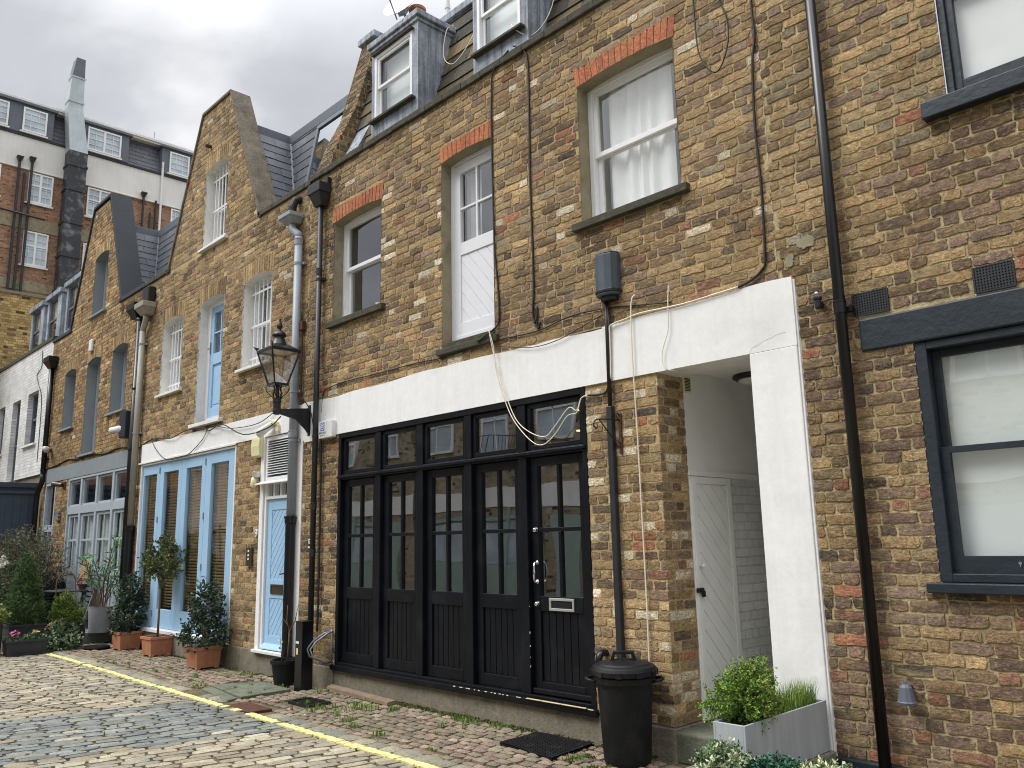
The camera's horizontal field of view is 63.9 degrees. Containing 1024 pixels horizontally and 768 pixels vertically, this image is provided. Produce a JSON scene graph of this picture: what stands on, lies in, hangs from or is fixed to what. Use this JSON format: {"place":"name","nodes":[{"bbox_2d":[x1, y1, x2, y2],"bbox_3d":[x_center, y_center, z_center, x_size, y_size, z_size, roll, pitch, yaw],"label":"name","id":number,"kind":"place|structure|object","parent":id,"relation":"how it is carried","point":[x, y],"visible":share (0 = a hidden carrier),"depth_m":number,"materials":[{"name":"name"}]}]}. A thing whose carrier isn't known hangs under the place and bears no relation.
{"place":"outdoors","nodes":[
{"label":"outdoors","id":0,"kind":"place"},
{"bbox_2d":[0,550,12,602],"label":"white flowering shrub","id":1,"kind":"object","parent":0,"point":[4,561],"visible":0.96,"depth_m":15.04,"materials":[{"name":"green plant"}]},
{"bbox_2d":[36,193,178,643],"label":"mews house","id":2,"kind":"structure","parent":0,"point":[126,258],"depth_m":16.88,"materials":[{"name":"brick"}]},
{"bbox_2d":[30,355,58,553],"bbox_3d":[-10.494,2.302,18.227,0.209,5.920,0.484,9,-15,-43],"label":"downpipe","id":3,"kind":"object","parent":2,"relation":"attached to","point":[50,362],"visible":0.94,"depth_m":18.42,"materials":[{"name":"black plastic"}]},
{"bbox_2d":[39,483,56,571],"bbox_3d":[-10.033,3.518,17.775,0.124,2.744,0.770,9,-15,-43],"label":"side window","id":4,"kind":"structure","parent":2,"relation":"in","point":[48,492],"depth_m":18.11,"materials":[{"name":"blue paint"}]},
{"bbox_2d":[57,369,76,432],"bbox_3d":[-9.497,0.357,17.834,0.360,1.345,0.910,9,-15,-43],"label":"window","id":5,"kind":"structure","parent":2,"relation":"in","point":[70,378],"depth_m":18.08,"materials":[{"name":"blue paint"}]},
{"bbox_2d":[64,514,77,595],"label":"folding door","id":6,"kind":"structure","parent":2,"relation":"in","point":[70,578],"depth_m":16.65,"materials":[{"name":"blue paint"}]},
{"bbox_2d":[76,512,93,612],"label":"folding door","id":7,"kind":"structure","parent":2,"relation":"in","point":[87,541],"depth_m":16.12,"materials":[{"name":"blue paint"}]},
{"bbox_2d":[76,357,101,457],"bbox_3d":[-8.440,0.460,16.702,0.360,2.015,0.980,9,-15,-43],"label":"window","id":8,"kind":"structure","parent":2,"relation":"in","point":[93,367],"depth_m":16.99,"materials":[{"name":"blue paint"}]},
{"bbox_2d":[87,250,109,319],"bbox_3d":[-8.486,-2.075,17.178,0.360,1.375,0.980,9,-15,-43],"label":"window","id":9,"kind":"structure","parent":2,"relation":"in","point":[101,267],"depth_m":17.46,"materials":[{"name":"grey glass"}]},
{"bbox_2d":[90,510,109,606],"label":"folding door","id":10,"kind":"structure","parent":2,"relation":"in","point":[106,514],"depth_m":15.42,"materials":[{"name":"blue paint"}]},
{"bbox_2d":[107,509,123,616],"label":"folding door","id":11,"kind":"structure","parent":2,"relation":"in","point":[115,516],"depth_m":14.77,"materials":[{"name":"blue paint"}]},
{"bbox_2d":[104,343,127,416],"bbox_3d":[-7.400,-0.088,15.699,0.360,1.355,0.960,9,-15,-43],"label":"window","id":12,"kind":"structure","parent":2,"relation":"in","point":[117,389],"depth_m":15.98,"materials":[{"name":"grey glass"}]},
{"bbox_2d":[117,301,142,630],"bbox_3d":[-6.834,1.488,14.507,0.209,6.020,0.439,9,-15,-43],"label":"downpipe","id":13,"kind":"object","parent":2,"relation":"attached to","point":[133,314],"visible":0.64,"depth_m":14.55,"materials":[{"name":"black plastic"}]},
{"bbox_2d":[0,653,441,767],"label":"cobbled road","id":14,"kind":"structure","parent":0,"point":[44,669],"depth_m":7.30,"materials":[{"name":"stone"}]},
{"bbox_2d":[2,637,49,656],"bbox_3d":[-7.604,4.108,12.822,0.600,0.235,0.270,9,-15,-43],"label":"long planter","id":15,"kind":"object","parent":14,"relation":"on","point":[24,647],"visible":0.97,"depth_m":12.72,"materials":[{"name":"plastic"}]},
{"bbox_2d":[45,653,439,767],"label":"yellow line","id":16,"kind":"object","parent":14,"relation":"on","point":[384,754],"visible":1,"depth_m":7.48,"materials":[{"name":"paint"}]},
{"bbox_2d":[0,642,690,767],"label":"road bed","id":17,"kind":"object","parent":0,"point":[197,692],"depth_m":7.81,"materials":[{"name":"grey stone"}]},
{"bbox_2d":[0,482,37,607],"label":"boarded screen","id":18,"kind":"object","parent":17,"relation":"on","point":[16,503],"visible":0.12,"depth_m":18.22,"materials":[{"name":"grey wood"}]},
{"bbox_2d":[1,622,45,651],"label":"square planter","id":19,"kind":"object","parent":17,"relation":"on","point":[21,629],"visible":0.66,"depth_m":13.20,"materials":[{"name":"plastic"}]},
{"bbox_2d":[2,548,50,627],"bbox_3d":[-7.963,3.377,13.457,0.753,1.350,0.733,9,-15,-43],"label":"conifer tree","id":20,"kind":"object","parent":19,"relation":"on","point":[26,595],"visible":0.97,"depth_m":13.35,"materials":[{"name":"green plant"}]},
{"bbox_2d":[0,519,73,623],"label":"grey bush","id":21,"kind":"object","parent":17,"relation":"on","point":[35,550],"visible":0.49,"depth_m":15.95,"materials":[{"name":"green plant"}]},
{"bbox_2d":[0,271,80,544],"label":"mews house","id":22,"kind":"structure","parent":17,"relation":"on","point":[21,411],"depth_m":20.22,"materials":[{"name":"white paint"}]},
{"bbox_2d":[6,400,20,481],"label":"window","id":23,"kind":"structure","parent":22,"relation":"in","point":[16,406],"depth_m":21.07,"materials":[{"name":"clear glass"}]},
{"bbox_2d":[20,390,38,448],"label":"window","id":24,"kind":"structure","parent":22,"relation":"in","point":[30,430],"depth_m":20.13,"materials":[{"name":"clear glass"}]},
{"bbox_2d":[0,288,332,520],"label":"boundary wall","id":25,"kind":"structure","parent":17,"relation":"on","point":[16,307],"depth_m":23.33,"materials":[{"name":"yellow brick"}]},
{"bbox_2d":[0,90,379,453],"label":"block of flats","id":26,"kind":"structure","parent":17,"relation":"on","point":[148,175],"depth_m":37.81,"materials":[{"name":"red brick"}]},
{"bbox_2d":[18,230,48,270],"bbox_3d":[-21.444,-6.009,36.860,1.170,1.660,0.100,9,-15,-43],"label":"window","id":27,"kind":"structure","parent":26,"relation":"in","point":[36,243],"depth_m":36.89,"materials":[{"name":"white glass"}]},
{"bbox_2d":[20,106,47,138],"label":"window","id":28,"kind":"structure","parent":26,"relation":"in","point":[34,122],"depth_m":37.53,"materials":[{"name":"white glass"}]},
{"bbox_2d":[24,171,53,208],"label":"window","id":29,"kind":"structure","parent":26,"relation":"in","point":[42,185],"depth_m":37.42,"materials":[{"name":"white glass"}]},
{"bbox_2d":[52,57,87,292],"bbox_3d":[-20.342,-5.846,37.412,1.030,19.500,0.820,9,-15,-43],"label":"ventilation duct","id":30,"kind":"object","parent":26,"relation":"attached to","point":[70,224],"visible":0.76,"depth_m":37.85,"materials":[{"name":"silver metal"}]},
{"bbox_2d":[83,187,109,218],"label":"window","id":31,"kind":"structure","parent":26,"relation":"in","point":[94,196],"depth_m":38.96,"materials":[{"name":"white glass"}]},
{"bbox_2d":[87,126,121,159],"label":"window","id":32,"kind":"structure","parent":26,"relation":"in","point":[99,141],"depth_m":39.57,"materials":[{"name":"white glass"}]},
{"bbox_2d":[167,151,189,178],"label":"window","id":33,"kind":"structure","parent":26,"relation":"in","point":[179,164],"depth_m":42.05,"materials":[{"name":"white glass"}]},
{"bbox_2d":[130,89,353,677],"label":"mews house","id":34,"kind":"structure","parent":17,"relation":"on","point":[210,508],"depth_m":12.59,"materials":[{"name":"brick"}]},
{"bbox_2d":[122,286,155,615],"bbox_3d":[-6.516,1.319,14.186,0.251,6.220,0.457,9,-15,-43],"label":"downpipe","id":35,"kind":"object","parent":34,"relation":"attached to","point":[145,308],"visible":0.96,"depth_m":14.41,"materials":[{"name":"beige plastic"}]},
{"bbox_2d":[135,463,160,626],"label":"folding door","id":36,"kind":"structure","parent":34,"relation":"in","point":[151,470],"depth_m":13.94,"materials":[{"name":"blue paint"}]},
{"bbox_2d":[151,459,182,629],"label":"folding door","id":37,"kind":"structure","parent":34,"relation":"in","point":[166,616],"depth_m":13.25,"materials":[{"name":"blue paint"}]},
{"bbox_2d":[154,315,183,398],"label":"window","id":38,"kind":"structure","parent":34,"relation":"in","point":[172,343],"depth_m":14.17,"materials":[{"name":"white paint"}]},
{"bbox_2d":[174,454,206,633],"bbox_3d":[-4.863,2.424,12.554,0.149,2.630,0.891,9,-15,-43],"label":"folding door","id":39,"kind":"structure","parent":34,"relation":"in","point":[197,461],"depth_m":12.66,"materials":[{"name":"blue paint"}]},
{"bbox_2d":[188,294,224,428],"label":"loading door","id":40,"kind":"structure","parent":34,"relation":"in","point":[209,363],"depth_m":13.01,"materials":[{"name":"white paint"}]},
{"bbox_2d":[199,448,234,637],"bbox_3d":[-4.206,2.285,11.893,0.137,2.630,1.007,9,-15,-43],"label":"folding door","id":41,"kind":"structure","parent":34,"relation":"in","point":[214,458],"depth_m":12.06,"materials":[{"name":"blue paint"}]},
{"bbox_2d":[198,157,260,258],"bbox_3d":[-4.400,-2.856,13.574,1.140,1.455,0.980,9,-15,-43],"label":"window","id":42,"kind":"structure","parent":34,"relation":"in","point":[214,210],"depth_m":13.54,"materials":[{"name":"white paint"}]},
{"bbox_2d":[235,271,272,373],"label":"window","id":43,"kind":"structure","parent":34,"relation":"in","point":[257,311],"depth_m":12.04,"materials":[{"name":"white paint"}]},
{"bbox_2d":[259,498,286,651],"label":"front door","id":44,"kind":"structure","parent":34,"relation":"in","point":[277,508],"depth_m":10.58,"materials":[{"name":"blue paint"}]},
{"bbox_2d":[254,318,310,435],"bbox_3d":[-2.791,-0.098,10.160,0.693,1.445,0.460,9,-15,-43],"label":"wall lantern","id":45,"kind":"object","parent":34,"relation":"attached to","point":[279,347],"depth_m":10.11,"materials":[{"name":"black metal"}]},
{"bbox_2d":[278,197,306,656],"bbox_3d":[-2.880,0.518,10.519,0.252,6.274,0.414,9,-15,-43],"label":"downpipe","id":46,"kind":"object","parent":34,"relation":"attached to","point":[291,218],"visible":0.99,"depth_m":10.38,"materials":[{"name":"grey plastic"}]},
{"bbox_2d":[306,106,344,181],"bbox_3d":[-2.669,-3.454,12.267,0.358,1.440,1.260,9,-15,-43],"label":"roof window","id":47,"kind":"structure","parent":34,"relation":"in","point":[325,130],"depth_m":12.59,"materials":[{"name":"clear glass"}]},
{"bbox_2d":[228,702,271,713],"bbox_3d":[-2.647,3.265,8.251,0.241,0.040,0.550,8,-14,-41],"label":"utility cover","id":48,"kind":"object","parent":17,"relation":"on","point":[247,707],"visible":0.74,"depth_m":8.20,"materials":[{"name":"metal"}]},
{"bbox_2d":[211,681,290,699],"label":"paving slab","id":49,"kind":"structure","parent":17,"relation":"on","point":[241,690],"depth_m":9.22,"materials":[{"name":"grey stone"}]},
{"bbox_2d":[47,651,472,767],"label":"gutter stones","id":50,"kind":"object","parent":17,"relation":"on","point":[412,754],"visible":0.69,"depth_m":7.29,"materials":[{"name":"stone"}]},
{"bbox_2d":[288,697,330,708],"bbox_3d":[-2.094,3.299,8.475,0.270,0.045,0.400,9,-15,-43],"label":"drain grating","id":51,"kind":"object","parent":17,"relation":"on","point":[296,702],"visible":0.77,"depth_m":8.43,"materials":[{"name":"black metal"}]},
{"bbox_2d":[56,642,680,767],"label":"pavement setts","id":52,"kind":"structure","parent":17,"relation":"on","point":[480,741],"depth_m":7.44,"materials":[{"name":"grey stone"}]},
{"bbox_2d":[19,622,108,643],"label":"timber deck","id":53,"kind":"structure","parent":52,"relation":"on","point":[95,637],"depth_m":14.24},
{"bbox_2d":[22,572,66,625],"bbox_3d":[-9.030,4.153,15.912,0.819,1.000,0.840,9,-15,-43],"label":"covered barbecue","id":54,"kind":"object","parent":53,"relation":"on","point":[61,585],"visible":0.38,"depth_m":15.74,"materials":[{"name":"black fabric"}]},
{"bbox_2d":[88,606,113,632],"bbox_3d":[-7.154,4.088,14.253,0.410,0.430,0.410,9,-15,-43],"label":"tall pot","id":55,"kind":"object","parent":53,"relation":"on","point":[98,622],"visible":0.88,"depth_m":14.10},
{"bbox_2d":[76,532,120,606],"bbox_3d":[-7.069,3.259,14.335,1.026,1.358,1.246,9,-15,-43],"label":"palm plant","id":56,"kind":"object","parent":55,"relation":"on","point":[99,583],"visible":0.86,"depth_m":14.28,"materials":[{"name":"green plant"}]},
{"bbox_2d":[56,621,84,646],"bbox_3d":[-7.422,4.192,13.727,0.500,0.400,0.500,9,-15,-43],"label":"round pot","id":57,"kind":"object","parent":52,"relation":"on","point":[82,628],"visible":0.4,"depth_m":13.69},
{"bbox_2d":[44,618,83,651],"bbox_3d":[-7.383,4.128,13.468,0.639,0.559,0.716,9,-15,-43],"label":"trailing ivy","id":58,"kind":"object","parent":57,"relation":"on","point":[57,641],"visible":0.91,"depth_m":13.36,"materials":[{"name":"green plant"}]},
{"bbox_2d":[45,588,88,622],"bbox_3d":[-7.460,3.766,13.784,0.675,0.677,0.597,9,-15,-43],"label":"dwarf conifer","id":59,"kind":"object","parent":57,"relation":"on","point":[60,607],"visible":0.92,"depth_m":13.68,"materials":[{"name":"green plant"}]},
{"bbox_2d":[111,630,143,650],"bbox_3d":[-6.221,4.135,13.246,0.384,0.285,0.384,9,-15,-43],"label":"flower pot","id":60,"kind":"object","parent":52,"relation":"on","point":[124,640],"visible":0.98,"depth_m":13.13,"materials":[{"name":"ceramic"}]},
{"bbox_2d":[106,570,149,634],"bbox_3d":[-6.239,3.579,13.357,0.728,1.063,0.664,-4,-11,16],"label":"potted shrub","id":61,"kind":"object","parent":60,"relation":"on","point":[127,602],"visible":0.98,"depth_m":13.26,"materials":[{"name":"green plant"}]},
{"bbox_2d":[140,634,173,656],"bbox_3d":[-5.375,3.961,12.427,0.384,0.285,0.384,9,-15,-43],"label":"flower pot","id":62,"kind":"object","parent":52,"relation":"on","point":[153,645],"visible":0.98,"depth_m":12.32,"materials":[{"name":"ceramic"}]},
{"bbox_2d":[137,529,187,636],"bbox_3d":[-5.353,3.053,12.559,0.751,1.638,0.912,9,-15,-43],"label":"standard tree","id":63,"kind":"object","parent":62,"relation":"on","point":[159,564],"visible":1,"depth_m":12.52,"materials":[{"name":"green plant"}]},
{"bbox_2d":[184,645,222,669],"bbox_3d":[-4.157,3.673,11.047,0.384,0.285,0.384,9,-15,-43],"label":"flower pot","id":64,"kind":"object","parent":52,"relation":"on","point":[202,657],"visible":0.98,"depth_m":10.93,"materials":[{"name":"ceramic"}]},
{"bbox_2d":[169,576,231,654],"bbox_3d":[-4.153,3.133,11.137,0.799,1.046,0.747,-1,-11,-1],"label":"potted shrub","id":65,"kind":"object","parent":64,"relation":"on","point":[204,619],"visible":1,"depth_m":11.07,"materials":[{"name":"green plant"}]},
{"bbox_2d":[270,657,294,685],"bbox_3d":[-2.645,3.365,9.592,0.357,0.285,0.360,9,-15,-43],"label":"plant pot","id":66,"kind":"object","parent":52,"relation":"on","point":[283,671],"visible":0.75,"depth_m":9.46,"materials":[{"name":"black plastic"}]},
{"bbox_2d":[294,620,313,691],"bbox_3d":[-2.357,3.079,9.297,0.157,0.765,0.162,9,-15,-43],"label":"service post","id":67,"kind":"object","parent":52,"relation":"on","point":[303,673],"visible":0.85,"depth_m":9.24,"materials":[{"name":"black plastic"}]},
{"bbox_2d":[28,658,583,760],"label":"moss grass","id":68,"kind":"structure","parent":52,"relation":"on","point":[391,708],"depth_m":8.02,"materials":[{"name":"green plant"}]},
{"bbox_2d":[326,684,395,705],"bbox_3d":[-1.628,3.288,8.696,0.102,0.059,1.298,8,-14,-40],"label":"old plank","id":69,"kind":"object","parent":52,"relation":"on","point":[345,691],"visible":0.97,"depth_m":8.62,"materials":[{"name":"beige wood"}]},
{"bbox_2d":[163,654,657,767],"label":"wall foot moss","id":70,"kind":"object","parent":52,"relation":"on","point":[513,727],"depth_m":7.39,"materials":[{"name":"green plant"}]},
{"bbox_2d":[499,732,593,760],"bbox_3d":[0.258,2.839,6.460,0.540,0.029,0.660,9,-15,-43],"label":"door mat","id":71,"kind":"object","parent":52,"relation":"on","point":[547,746],"depth_m":6.44,"materials":[{"name":"black rubber"}]},
{"bbox_2d":[584,650,664,767],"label":"dustbin","id":72,"kind":"object","parent":52,"relation":"on","point":[624,686],"visible":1,"depth_m":5.87,"materials":[{"name":"black plastic"}]},
{"bbox_2d":[686,750,836,767],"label":"wall","id":73,"kind":"structure","parent":52,"relation":"on","point":[828,755],"depth_m":5.05,"materials":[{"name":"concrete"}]},
{"bbox_2d":[713,699,829,763],"bbox_3d":[1.570,2.108,4.908,0.980,0.300,0.205,9,-15,-43],"label":"zinc planter","id":74,"kind":"object","parent":73,"relation":"on","point":[802,733],"visible":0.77,"depth_m":4.82,"materials":[{"name":"metal"}]},
{"bbox_2d":[694,650,788,734],"bbox_3d":[1.341,1.821,4.801,0.470,0.505,0.479,9,-15,-43],"label":"box shrub","id":75,"kind":"object","parent":74,"relation":"on","point":[746,689],"visible":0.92,"depth_m":4.73,"materials":[{"name":"green plant"}]},
{"bbox_2d":[767,674,819,715],"bbox_3d":[1.719,1.932,5.116,0.636,0.209,0.319,9,-15,-43],"label":"grass clump","id":76,"kind":"object","parent":74,"relation":"on","point":[796,696],"visible":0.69,"depth_m":5.10,"materials":[{"name":"green plant"}]},
{"bbox_2d":[299,0,941,763],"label":"mews house","id":77,"kind":"structure","parent":17,"relation":"on","point":[481,586],"depth_m":7.48,"materials":[{"name":"brick"}]},
{"bbox_2d":[307,176,330,620],"bbox_3d":[-2.439,0.115,10.125,0.185,5.660,0.290,9,-15,-43],"label":"downpipe","id":78,"kind":"object","parent":77,"relation":"attached to","point":[318,192],"visible":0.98,"depth_m":10.17,"materials":[{"name":"black metal"}]},
{"bbox_2d":[316,439,321,631],"bbox_3d":[-2.306,1.711,9.806,0.026,2.401,0.062,9,-15,-43],"label":"wall cable","id":79,"kind":"object","parent":77,"relation":"attached to","point":[319,535],"depth_m":9.77,"materials":[{"name":"black plastic"}]},
{"bbox_2d":[319,420,335,438],"bbox_3d":[-2.231,0.548,9.898,0.067,0.205,0.300,9,-15,-43],"label":"alarm box","id":80,"kind":"object","parent":77,"relation":"attached to","point":[327,429],"visible":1,"depth_m":9.84,"materials":[{"name":"white plastic"}]},
{"bbox_2d":[325,199,384,328],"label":"window","id":81,"kind":"structure","parent":77,"relation":"in","point":[357,255],"depth_m":10.43,"materials":[{"name":"white glass"}]},
{"bbox_2d":[341,477,374,665],"bbox_3d":[-1.699,2.091,9.257,0.050,2.039,0.687,9,-15,-43],"label":"folding door","id":82,"kind":"structure","parent":77,"relation":"in","point":[357,602],"depth_m":9.26,"materials":[{"name":"black paint"}]},
{"bbox_2d":[383,0,412,19],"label":"satellite dish","id":83,"kind":"object","parent":77,"relation":"attached to","point":[400,8],"visible":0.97,"depth_m":12.01,"materials":[{"name":"metal"}]},
{"bbox_2d":[382,472,416,672],"bbox_3d":[-1.160,1.976,8.708,0.050,2.039,0.650,9,-15,-43],"label":"folding door","id":84,"kind":"structure","parent":77,"relation":"in","point":[399,605],"depth_m":8.70,"materials":[{"name":"black paint"}]},
{"bbox_2d":[426,466,465,681],"bbox_3d":[-0.630,1.862,8.168,0.050,2.039,0.660,9,-15,-43],"label":"folding door","id":85,"kind":"structure","parent":77,"relation":"in","point":[445,610],"depth_m":8.15,"materials":[{"name":"black paint"}]},
{"bbox_2d":[477,50,508,341],"bbox_3d":[-0.176,-1.883,8.164,0.506,2.938,0.067,-11,-14,41],"label":"wall cable","id":86,"kind":"object","parent":77,"relation":"attached to","point":[493,329],"depth_m":8.18,"materials":[{"name":"black plastic"}]},
{"bbox_2d":[321,301,671,411],"bbox_3d":[-0.545,-0.210,8.301,0.012,0.340,5.206,9,-15,-43],"label":"wall cable","id":87,"kind":"object","parent":77,"relation":"attached to","point":[501,339],"depth_m":7.71,"materials":[{"name":"plastic"}]},
{"bbox_2d":[475,460,522,690],"bbox_3d":[-0.101,1.749,7.630,0.050,2.039,0.645,9,-15,-43],"label":"folding door","id":88,"kind":"structure","parent":77,"relation":"in","point":[499,628],"depth_m":7.60,"materials":[{"name":"black paint"}]},
{"bbox_2d":[512,45,540,328],"bbox_3d":[0.139,-1.947,7.860,0.256,2.975,0.033,-10,-14,39],"label":"wall cable","id":89,"kind":"object","parent":77,"relation":"attached to","point":[533,276],"depth_m":7.78,"materials":[{"name":"black plastic"}]},
{"bbox_2d":[530,452,590,701],"bbox_3d":[0.412,1.630,7.063,0.112,2.039,0.682,9,-15,-43],"label":"front door","id":90,"kind":"structure","parent":77,"relation":"in","point":[561,625],"depth_m":7.05,"materials":[{"name":"black paint"}]},
{"bbox_2d":[593,412,622,453],"bbox_3d":[0.766,0.383,6.583,0.344,0.339,0.030,9,-15,-43],"label":"scroll bracket","id":91,"kind":"object","parent":77,"relation":"attached to","point":[619,420],"visible":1,"depth_m":6.67,"materials":[{"name":"metal"}]},
{"bbox_2d":[595,250,621,302],"bbox_3d":[0.792,-0.906,6.930,0.132,0.420,0.229,9,-15,-43],"label":"hopper","id":92,"kind":"object","parent":77,"relation":"attached to","point":[607,277],"visible":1,"depth_m":6.87,"materials":[{"name":"grey plastic"}]},
{"bbox_2d":[604,302,624,657],"bbox_3d":[0.828,0.783,6.666,0.049,3.020,0.065,9,-15,-43],"label":"drainpipe","id":93,"kind":"object","parent":77,"relation":"attached to","point":[616,551],"visible":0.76,"depth_m":6.61,"materials":[{"name":"black metal"}]},
{"bbox_2d":[572,37,690,232],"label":"window","id":94,"kind":"structure","parent":77,"relation":"in","point":[629,157],"depth_m":7.32,"materials":[{"name":"white glass"}]},
{"bbox_2d":[630,294,649,661],"bbox_3d":[1.020,0.819,6.459,0.054,3.165,0.028,-9,-13,34],"label":"wall cable","id":95,"kind":"object","parent":77,"relation":"attached to","point":[639,478],"depth_m":6.48,"materials":[{"name":"beige plastic"}]},
{"bbox_2d":[609,286,737,378],"bbox_3d":[1.236,-0.381,6.423,0.020,0.501,1.236,9,-15,-43],"label":"wall cable","id":96,"kind":"object","parent":77,"relation":"attached to","point":[660,309],"depth_m":6.54,"materials":[{"name":"plastic"}]},
{"bbox_2d":[688,476,742,720],"bbox_3d":[1.675,1.696,6.652,0.630,1.878,0.112,9,-15,-43],"label":"side door","id":97,"kind":"structure","parent":77,"relation":"in","point":[711,516],"depth_m":6.65,"materials":[{"name":"grey paint"}]},
{"bbox_2d":[738,0,765,287],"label":"wall cable","id":98,"kind":"object","parent":77,"relation":"attached to","point":[757,153],"depth_m":6.07,"materials":[{"name":"black plastic"}]},
{"bbox_2d":[676,721,713,765],"bbox_3d":[2.823,2.809,6.973,3.750,0.215,0.840,9,-15,-43],"label":"door step","id":99,"kind":"object","parent":17,"relation":"on","point":[692,739],"depth_m":5.94,"materials":[{"name":"grey concrete"}]},
{"bbox_2d":[754,0,1023,767],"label":"mews house","id":100,"kind":"structure","parent":17,"relation":"on","point":[928,175],"depth_m":5.09,"materials":[{"name":"brick"}]},
{"bbox_2d":[804,0,891,767],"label":"downpipe","id":101,"kind":"object","parent":100,"relation":"attached to","point":[841,309],"visible":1,"depth_m":5.28,"materials":[{"name":"black plastic"}]},
{"bbox_2d":[897,681,916,705],"bbox_3d":[2.333,1.823,4.849,0.127,0.128,0.110,9,-15,-43],"label":"wall lamp","id":102,"kind":"object","parent":100,"relation":"attached to","point":[906,696],"visible":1,"depth_m":4.81,"materials":[{"name":"grey metal"}]},
{"bbox_2d":[914,324,1023,595],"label":"window","id":103,"kind":"structure","parent":100,"relation":"in","point":[971,386],"depth_m":4.87,"materials":[{"name":"blue paint"}]},
{"bbox_2d":[920,0,1023,122],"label":"window","id":104,"kind":"structure","parent":100,"relation":"in","point":[982,41],"depth_m":5.10,"materials":[{"name":"white glass"}]},
{"bbox_2d":[689,735,755,767],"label":"plant","id":105,"kind":"object","parent":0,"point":[717,754],"visible":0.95,"depth_m":4.35,"materials":[{"name":"green plant"}]},
{"bbox_2d":[742,750,812,767],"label":"plant","id":106,"kind":"object","parent":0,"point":[776,762],"visible":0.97,"depth_m":4.22,"materials":[{"name":"green plant"}]},
{"bbox_2d":[792,755,852,767],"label":"plant","id":107,"kind":"object","parent":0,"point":[822,763],"visible":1,"depth_m":4.10,"materials":[{"name":"green plant"}]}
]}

